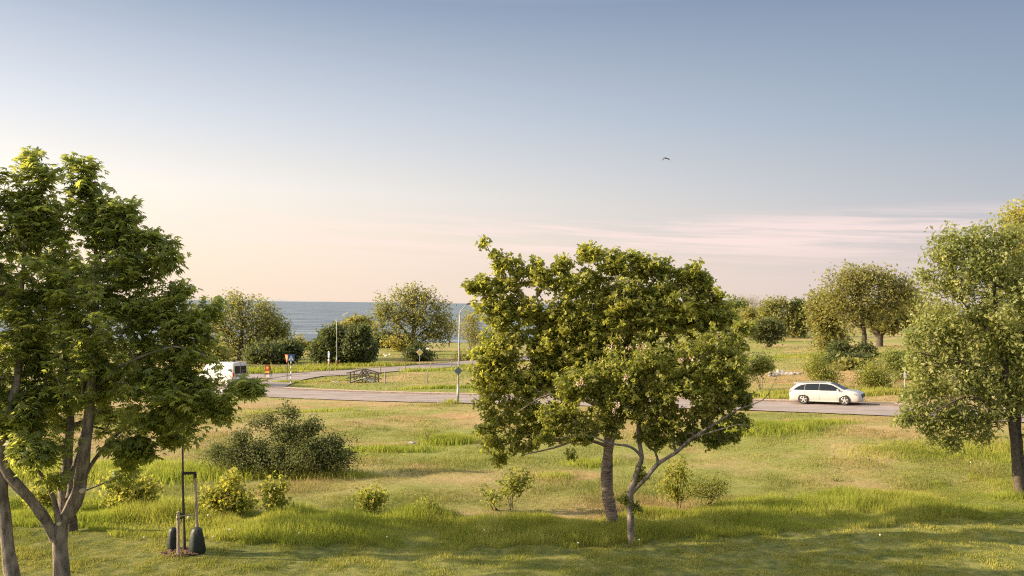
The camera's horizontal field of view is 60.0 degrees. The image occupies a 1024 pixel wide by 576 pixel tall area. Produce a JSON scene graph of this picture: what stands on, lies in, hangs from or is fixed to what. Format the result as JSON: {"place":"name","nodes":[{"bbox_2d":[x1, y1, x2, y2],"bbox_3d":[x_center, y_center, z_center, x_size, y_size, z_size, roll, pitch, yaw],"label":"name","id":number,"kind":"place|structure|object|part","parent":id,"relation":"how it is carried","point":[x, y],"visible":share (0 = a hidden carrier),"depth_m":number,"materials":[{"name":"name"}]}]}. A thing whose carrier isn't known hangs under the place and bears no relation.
{"place":"outdoors","nodes":[
{"label":"outdoors","id":0,"kind":"place"},
{"bbox_2d":[206,297,329,301],"bbox_3d":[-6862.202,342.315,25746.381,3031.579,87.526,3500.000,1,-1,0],"label":"shore","id":1,"kind":"structure","parent":0,"point":[277,300],"depth_m":24366.09,"materials":[{"name":"beige sand"}]},
{"bbox_2d":[247,356,529,377],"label":"side road","id":2,"kind":"structure","parent":0,"point":[383,369],"depth_m":117.14,"materials":[{"name":"grey asphalt"}]},
{"bbox_2d":[0,300,961,342],"bbox_3d":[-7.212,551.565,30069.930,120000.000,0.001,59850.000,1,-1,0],"label":"sea","id":3,"kind":"structure","parent":0,"point":[308,317],"depth_m":757.87,"materials":[{"name":"liquid"}]},
{"bbox_2d":[0,317,1023,575],"bbox_3d":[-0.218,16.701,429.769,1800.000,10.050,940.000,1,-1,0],"label":"ground","id":4,"kind":"structure","parent":0,"point":[740,463],"depth_m":34.31,"materials":[{"name":"green plant"}]},
{"bbox_2d":[0,171,20,575],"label":"edge tree","id":5,"kind":"object","parent":4,"relation":"on","point":[10,565],"visible":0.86,"depth_m":20.55,"materials":[{"name":"brown plant"}]},
{"bbox_2d":[16,482,57,509],"bbox_3d":[-15.789,7.011,29.668,1.577,1.182,1.034,1,-1,-8],"label":"bush","id":6,"kind":"object","parent":4,"relation":"on","point":[44,500],"visible":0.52,"depth_m":29.53,"materials":[{"name":"green plant"}]},
{"bbox_2d":[0,227,165,532],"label":"tree","id":7,"kind":"object","parent":4,"relation":"on","point":[73,522],"visible":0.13,"depth_m":26.69,"materials":[{"name":"green plant"}]},
{"bbox_2d":[92,468,163,509],"bbox_3d":[-12.856,6.900,29.855,2.531,1.638,1.658,1,-1,0],"label":"bush","id":8,"kind":"object","parent":4,"relation":"on","point":[144,484],"visible":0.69,"depth_m":29.73,"materials":[{"name":"green plant"}]},
{"bbox_2d":[0,146,269,575],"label":"chestnut tree","id":9,"kind":"object","parent":4,"relation":"on","point":[32,215],"visible":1,"depth_m":20.79,"materials":[{"name":"green plant"}]},
{"bbox_2d":[176,511,179,554],"bbox_3d":[-9.034,6.675,23.995,0.117,1.236,0.091,1,-1,0],"label":"tree stake","id":10,"kind":"object","parent":4,"relation":"on","point":[178,534],"visible":0.94,"depth_m":23.97,"materials":[{"name":"brown wood"}]},
{"bbox_2d":[160,546,201,557],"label":"bark mulch","id":11,"kind":"object","parent":4,"relation":"on","point":[170,552],"visible":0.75,"depth_m":24.17,"materials":[{"name":"brown wood"}]},
{"bbox_2d":[167,527,176,550],"bbox_3d":[-9.455,6.997,24.733,0.337,0.641,0.267,1,-1,0],"label":"watering bag","id":12,"kind":"object","parent":11,"relation":"on","point":[172,539],"visible":0.84,"depth_m":24.65,"materials":[{"name":"green plastic"}]},
{"bbox_2d":[189,527,205,553],"bbox_3d":[-8.654,6.931,24.362,0.461,0.721,0.365,1,-1,0],"label":"watering bag","id":13,"kind":"object","parent":11,"relation":"on","point":[197,543],"visible":0.98,"depth_m":24.25,"materials":[{"name":"green plastic"}]},
{"bbox_2d":[168,364,200,549],"bbox_3d":[-9.051,4.511,24.573,1.499,5.832,1.101,1,-1,0],"label":"young tree","id":14,"kind":"object","parent":4,"relation":"on","point":[183,519],"visible":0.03,"depth_m":24.48,"materials":[{"name":"brown plant"}]},
{"bbox_2d":[193,472,198,526],"bbox_3d":[-8.756,6.227,24.603,0.204,2.238,0.091,1,-1,0],"label":"tree stake","id":15,"kind":"object","parent":4,"relation":"on","point":[196,499],"visible":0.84,"depth_m":24.58,"materials":[{"name":"brown wood"}]},
{"bbox_2d":[182,472,195,474],"bbox_3d":[-8.933,5.123,24.528,0.363,0.084,0.030,1,-1,-18],"label":"tree tie","id":16,"kind":"object","parent":15,"relation":"attached to","point":[188,473],"visible":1,"depth_m":24.51,"materials":[{"name":"black rubber"}]},
{"bbox_2d":[172,336,242,364],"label":"yellow bush","id":17,"kind":"object","parent":4,"relation":"on","point":[223,352],"visible":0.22,"depth_m":124.30,"materials":[{"name":"green plant"}]},
{"bbox_2d":[188,467,261,516],"bbox_3d":[-9.436,6.791,29.294,2.371,1.828,1.517,1,-1,-22],"label":"bush","id":18,"kind":"object","parent":4,"relation":"on","point":[234,494],"visible":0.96,"depth_m":29.14,"materials":[{"name":"green plant"}]},
{"bbox_2d":[175,287,286,360],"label":"willow tree","id":19,"kind":"object","parent":4,"relation":"on","point":[239,341],"visible":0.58,"depth_m":141.41,"materials":[{"name":"green plant"}]},
{"bbox_2d":[240,337,290,364],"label":"dark bush","id":20,"kind":"object","parent":4,"relation":"on","point":[266,352],"visible":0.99,"depth_m":129.92,"materials":[{"name":"green plant"}]},
{"bbox_2d":[265,364,271,376],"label":"traffic barrel","id":21,"kind":"object","parent":4,"relation":"on","point":[267,368],"visible":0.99,"depth_m":105.09,"materials":[{"name":"orange"}]},
{"bbox_2d":[248,296,296,343],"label":"willow tree","id":22,"kind":"object","parent":4,"relation":"on","point":[285,330],"visible":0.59,"depth_m":144.69,"materials":[{"name":"green plant"}]},
{"bbox_2d":[254,470,295,513],"bbox_3d":[-7.844,6.838,29.326,1.403,1.614,1.201,1,-1,0],"label":"bush","id":23,"kind":"object","parent":4,"relation":"on","point":[273,488],"visible":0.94,"depth_m":29.16,"materials":[{"name":"green plant"}]},
{"bbox_2d":[194,399,369,479],"bbox_3d":[-9.781,6.433,37.840,7.377,3.519,3.863,1,-1,0],"label":"bush","id":24,"kind":"object","parent":4,"relation":"on","point":[321,455],"visible":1,"depth_m":37.50,"materials":[{"name":"green plant"}]},
{"bbox_2d":[270,333,305,362],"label":"dark bush","id":25,"kind":"object","parent":4,"relation":"on","point":[296,347],"visible":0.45,"depth_m":132.41,"materials":[{"name":"green plant"}]},
{"bbox_2d":[260,373,334,388],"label":"footpath","id":26,"kind":"structure","parent":4,"relation":"on","point":[293,377],"depth_m":102.59,"materials":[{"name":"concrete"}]},
{"bbox_2d":[287,354,294,382],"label":"traffic sign","id":27,"kind":"object","parent":26,"relation":"on","point":[291,357],"visible":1,"depth_m":97.38,"materials":[{"name":"metal"}]},
{"bbox_2d":[292,332,311,349],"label":"shore bush","id":28,"kind":"object","parent":4,"relation":"on","point":[305,341],"visible":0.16,"depth_m":180.65,"materials":[{"name":"green plant"}]},
{"bbox_2d":[303,321,353,364],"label":"hawthorn bush","id":29,"kind":"object","parent":4,"relation":"on","point":[321,345],"visible":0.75,"depth_m":129.30,"materials":[{"name":"green plant"}]},
{"bbox_2d":[336,313,346,364],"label":"street lamp","id":30,"kind":"object","parent":4,"relation":"on","point":[336,338],"visible":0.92,"depth_m":127.08,"materials":[{"name":"metal"}]},
{"bbox_2d":[329,310,374,327],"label":"flowering bush","id":31,"kind":"object","parent":4,"relation":"on","point":[357,319],"visible":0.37,"depth_m":157.05,"materials":[{"name":"green plant"}]},
{"bbox_2d":[333,321,381,363],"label":"hawthorn bush","id":32,"kind":"object","parent":4,"relation":"on","point":[357,341],"visible":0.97,"depth_m":128.90,"materials":[{"name":"green plant"}]},
{"bbox_2d":[197,356,521,375],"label":"road verge","id":33,"kind":"structure","parent":4,"relation":"on","point":[374,367],"depth_m":122.19,"materials":[{"name":"plant"}]},
{"bbox_2d":[346,369,381,382],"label":"footbridge","id":34,"kind":"object","parent":4,"relation":"on","point":[365,378],"visible":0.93,"depth_m":97.06,"materials":[{"name":"wood"}]},
{"bbox_2d":[346,481,389,512],"bbox_3d":[-4.838,7.102,29.871,1.440,1.127,1.036,1,-1,-17],"label":"leafy sapling","id":35,"kind":"object","parent":4,"relation":"on","point":[374,499],"visible":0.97,"depth_m":29.72,"materials":[{"name":"green plant"}]},
{"bbox_2d":[371,329,399,347],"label":"shore bush","id":36,"kind":"object","parent":4,"relation":"on","point":[378,338],"visible":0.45,"depth_m":191.62,"materials":[{"name":"green plant"}]},
{"bbox_2d":[376,331,409,351],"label":"yellow bush","id":37,"kind":"object","parent":4,"relation":"on","point":[392,343],"visible":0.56,"depth_m":172.92,"materials":[{"name":"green plant"}]},
{"bbox_2d":[366,280,463,348],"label":"oak tree","id":38,"kind":"object","parent":4,"relation":"on","point":[418,319],"visible":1,"depth_m":144.31,"materials":[{"name":"green plant"}]},
{"bbox_2d":[401,339,437,361],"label":"round bush","id":39,"kind":"object","parent":4,"relation":"on","point":[412,355],"visible":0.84,"depth_m":140.47,"materials":[{"name":"green plant"}]},
{"bbox_2d":[417,349,422,368],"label":"traffic sign","id":40,"kind":"object","parent":4,"relation":"on","point":[419,352],"visible":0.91,"depth_m":120.89,"materials":[{"name":"yellow metal"}]},
{"bbox_2d":[416,421,434,442],"bbox_3d":[-4.725,7.923,48.693,1.003,1.407,1.002,0,-1,19],"label":"weed clump","id":41,"kind":"object","parent":4,"relation":"on","point":[427,436],"visible":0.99,"depth_m":48.66,"materials":[{"name":"green plant"}]},
{"bbox_2d":[414,490,450,512],"bbox_3d":[-2.808,7.151,29.314,1.442,1.026,0.948,1,-1,-13],"label":"thin sapling","id":42,"kind":"object","parent":4,"relation":"on","point":[429,500],"visible":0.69,"depth_m":29.20,"materials":[{"name":"green plant"}]},
{"bbox_2d":[448,318,464,346],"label":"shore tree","id":43,"kind":"object","parent":4,"relation":"on","point":[455,329],"visible":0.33,"depth_m":201.44,"materials":[{"name":"green plant"}]},
{"bbox_2d":[452,346,475,360],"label":"scrub","id":44,"kind":"object","parent":4,"relation":"on","point":[463,355],"visible":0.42,"depth_m":140.40,"materials":[{"name":"green plant"}]},
{"bbox_2d":[457,302,475,402],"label":"street lamp","id":45,"kind":"object","parent":4,"relation":"on","point":[459,353],"visible":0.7,"depth_m":70.22,"materials":[{"name":"metal"}]},
{"bbox_2d":[454,367,461,374],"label":"traffic sign","id":46,"kind":"object","parent":45,"relation":"attached to","point":[458,370],"visible":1,"depth_m":70.10,"materials":[{"name":"grey metal"}]},
{"bbox_2d":[455,307,486,348],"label":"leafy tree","id":47,"kind":"object","parent":4,"relation":"on","point":[468,331],"visible":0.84,"depth_m":158.45,"materials":[{"name":"green plant"}]},
{"bbox_2d":[476,483,509,510],"bbox_3d":[-0.681,7.153,30.299,1.473,1.058,0.932,1,-1,0],"label":"thin sapling","id":48,"kind":"object","parent":4,"relation":"on","point":[490,498],"visible":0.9,"depth_m":30.34,"materials":[{"name":"green plant"}]},
{"bbox_2d":[494,462,534,513],"bbox_3d":[0.120,6.816,30.110,1.186,1.792,1.108,0,-1,25],"label":"thin sapling","id":49,"kind":"object","parent":4,"relation":"on","point":[516,483],"visible":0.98,"depth_m":30.04,"materials":[{"name":"green plant"}]},
{"bbox_2d":[8,350,1023,510],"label":"grass tufts","id":50,"kind":"object","parent":4,"relation":"on","point":[168,470],"visible":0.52,"depth_m":40.93,"materials":[{"name":"green plant"}]},
{"bbox_2d":[194,345,1002,401],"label":"field grass","id":51,"kind":"structure","parent":4,"relation":"on","point":[447,372],"depth_m":100.19,"materials":[{"name":"green plant"}]},
{"bbox_2d":[458,234,752,524],"bbox_3d":[2.958,3.000,28.519,9.478,9.382,2.984,1,-1,0],"label":"maple tree","id":52,"kind":"object","parent":4,"relation":"on","point":[625,308],"visible":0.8,"depth_m":28.25,"materials":[{"name":"green plant"}]},
{"bbox_2d":[219,383,1005,410],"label":"gravel shoulder","id":53,"kind":"object","parent":4,"relation":"on","point":[552,396],"visible":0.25,"depth_m":81.87},
{"bbox_2d":[530,317,777,544],"bbox_3d":[4.166,4.255,26.147,7.247,6.890,2.716,1,-1,0],"label":"flowering tree","id":54,"kind":"object","parent":4,"relation":"on","point":[625,396],"visible":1,"depth_m":26.09,"materials":[{"name":"green plant"}]},
{"bbox_2d":[653,455,693,508],"bbox_3d":[5.604,6.737,30.736,1.480,2.060,0.884,1,-1,0],"label":"leafy sapling","id":55,"kind":"object","parent":4,"relation":"on","point":[672,489],"visible":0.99,"depth_m":30.70,"materials":[{"name":"green plant"}]},
{"bbox_2d":[682,471,734,506],"bbox_3d":[6.777,7.009,30.571,1.939,1.411,1.286,1,-1,0],"label":"bush","id":56,"kind":"object","parent":4,"relation":"on","point":[702,487],"visible":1,"depth_m":30.43,"materials":[{"name":"green plant"}]},
{"bbox_2d":[722,294,753,314],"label":"birch tree","id":57,"kind":"object","parent":4,"relation":"on","point":[737,304],"visible":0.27,"depth_m":270.49,"materials":[{"name":"green plant"}]},
{"bbox_2d":[730,295,764,307],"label":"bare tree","id":58,"kind":"object","parent":4,"relation":"on","point":[751,300],"visible":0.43,"depth_m":275.78,"materials":[{"name":"grey plant"}]},
{"bbox_2d":[738,303,766,321],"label":"bush","id":59,"kind":"object","parent":4,"relation":"on","point":[749,312],"visible":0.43,"depth_m":259.51,"materials":[{"name":"green plant"}]},
{"bbox_2d":[746,348,780,389],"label":"roadside shrub","id":60,"kind":"object","parent":4,"relation":"on","point":[759,357],"visible":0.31,"depth_m":71.43,"materials":[{"name":"green plant"}]},
{"bbox_2d":[744,315,791,346],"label":"hawthorn tree","id":61,"kind":"object","parent":4,"relation":"on","point":[771,330],"visible":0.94,"depth_m":156.42,"materials":[{"name":"green plant"}]},
{"bbox_2d":[775,369,784,375],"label":"rock","id":62,"kind":"object","parent":4,"relation":"on","point":[780,372],"visible":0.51,"depth_m":87.88,"materials":[{"name":"beige stone"}]},
{"bbox_2d":[756,293,813,337],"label":"tree","id":63,"kind":"object","parent":4,"relation":"on","point":[773,307],"visible":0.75,"depth_m":251.70,"materials":[{"name":"green plant"}]},
{"bbox_2d":[789,296,811,338],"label":"tree","id":64,"kind":"object","parent":4,"relation":"on","point":[800,307],"visible":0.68,"depth_m":251.39,"materials":[{"name":"green plant"}]},
{"bbox_2d":[799,346,844,382],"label":"roadside shrub","id":65,"kind":"object","parent":4,"relation":"on","point":[816,367],"visible":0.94,"depth_m":69.98,"materials":[{"name":"green plant"}]},
{"bbox_2d":[793,284,857,355],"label":"slender tree","id":66,"kind":"object","parent":4,"relation":"on","point":[822,329],"visible":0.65,"depth_m":120.80,"materials":[{"name":"green plant"}]},
{"bbox_2d":[821,336,854,354],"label":"dark bush","id":67,"kind":"object","parent":4,"relation":"on","point":[840,345],"visible":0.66,"depth_m":115.89,"materials":[{"name":"green plant"}]},
{"bbox_2d":[820,349,878,363],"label":"reed patch","id":68,"kind":"object","parent":4,"relation":"on","point":[856,355],"visible":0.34,"depth_m":104.82,"materials":[{"name":"green plant"}]},
{"bbox_2d":[831,353,872,370],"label":"bush","id":69,"kind":"object","parent":4,"relation":"on","point":[847,363],"visible":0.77,"depth_m":90.21,"materials":[{"name":"green plant"}]},
{"bbox_2d":[851,338,880,357],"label":"dark bush","id":70,"kind":"object","parent":4,"relation":"on","point":[864,347],"visible":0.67,"depth_m":114.61,"materials":[{"name":"green plant"}]},
{"bbox_2d":[813,259,930,343],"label":"broad tree","id":71,"kind":"object","parent":4,"relation":"on","point":[861,290],"visible":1,"depth_m":116.62,"materials":[{"name":"green plant"}]},
{"bbox_2d":[850,354,901,388],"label":"roadside shrub","id":72,"kind":"object","parent":4,"relation":"on","point":[876,377],"visible":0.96,"depth_m":68.88,"materials":[{"name":"green plant"}]},
{"bbox_2d":[851,282,937,346],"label":"pollard tree","id":73,"kind":"object","parent":4,"relation":"on","point":[879,334],"visible":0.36,"depth_m":150.04,"materials":[{"name":"green plant"}]},
{"bbox_2d":[877,345,913,379],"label":"roadside shrub","id":74,"kind":"object","parent":4,"relation":"on","point":[897,367],"visible":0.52,"depth_m":78.05,"materials":[{"name":"green plant"}]},
{"bbox_2d":[906,300,957,316],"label":"skyline tree","id":75,"kind":"object","parent":4,"relation":"on","point":[941,307],"visible":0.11,"depth_m":392.38,"materials":[{"name":"green plant"}]},
{"bbox_2d":[888,217,1023,496],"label":"whitebeam tree","id":76,"kind":"object","parent":4,"relation":"on","point":[1004,348],"visible":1,"depth_m":32.29,"materials":[{"name":"green plant"}]},
{"bbox_2d":[951,195,1023,382],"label":"yellow tree","id":77,"kind":"object","parent":4,"relation":"on","point":[1015,212],"visible":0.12,"depth_m":36.44,"materials":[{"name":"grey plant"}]},
{"bbox_2d":[0,513,1023,575],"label":"lawn grass","id":78,"kind":"structure","parent":0,"point":[596,551],"depth_m":24.54,"materials":[{"name":"green plant"}]},
{"bbox_2d":[0,0,1023,309],"label":"sky","id":79,"kind":"structure","parent":0,"point":[306,150],"materials":[{"name":"blue"}]},
{"bbox_2d":[9,471,1023,551],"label":"tall grass","id":80,"kind":"structure","parent":0,"point":[360,526],"depth_m":28.17,"materials":[{"name":"green plant"}]},
{"bbox_2d":[29,378,1023,421],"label":"road","id":81,"kind":"structure","parent":0,"point":[764,406],"depth_m":71.66,"materials":[{"name":"grey asphalt"}]},
{"bbox_2d":[200,361,247,385],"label":"van","id":82,"kind":"object","parent":81,"relation":"on","point":[238,368],"visible":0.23,"depth_m":93.19,"materials":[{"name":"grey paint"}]},
{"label":"rear window","id":83,"kind":"part","parent":82,"relation":"part of","materials":[{"name":"black glass"}]},
{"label":"rear window","id":84,"kind":"part","parent":82,"relation":"part of","materials":[{"name":"black glass"}]},
{"bbox_2d":[217,384,1003,409],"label":"kerb","id":85,"kind":"structure","parent":81,"relation":"on","point":[559,396],"depth_m":77.86,"materials":[{"name":"concrete"}]},
{"bbox_2d":[789,381,864,404],"bbox_3d":[21.490,7.128,60.498,4.740,1.502,2.160,-2,-3,32],"label":"car","id":86,"kind":"object","parent":81,"relation":"on","point":[804,392],"visible":0.99,"depth_m":59.85,"materials":[{"name":"white paint"}]},
{"bbox_3d":[19.668,6.781,60.732,0.730,0.372,0.219,-2,-3,32],"label":"side window","id":87,"kind":"part","parent":86,"relation":"part of","materials":[{"name":"black glass"}]},
{"bbox_3d":[20.391,6.719,60.288,0.920,0.434,0.239,-2,-3,32],"label":"side window","id":88,"kind":"part","parent":86,"relation":"part of","materials":[{"name":"black glass"}]},
{"bbox_3d":[21.275,6.688,59.733,1.120,0.442,0.230,-2,-3,32],"label":"side window","id":89,"kind":"part","parent":86,"relation":"part of","materials":[{"name":"black glass"}]}
]}

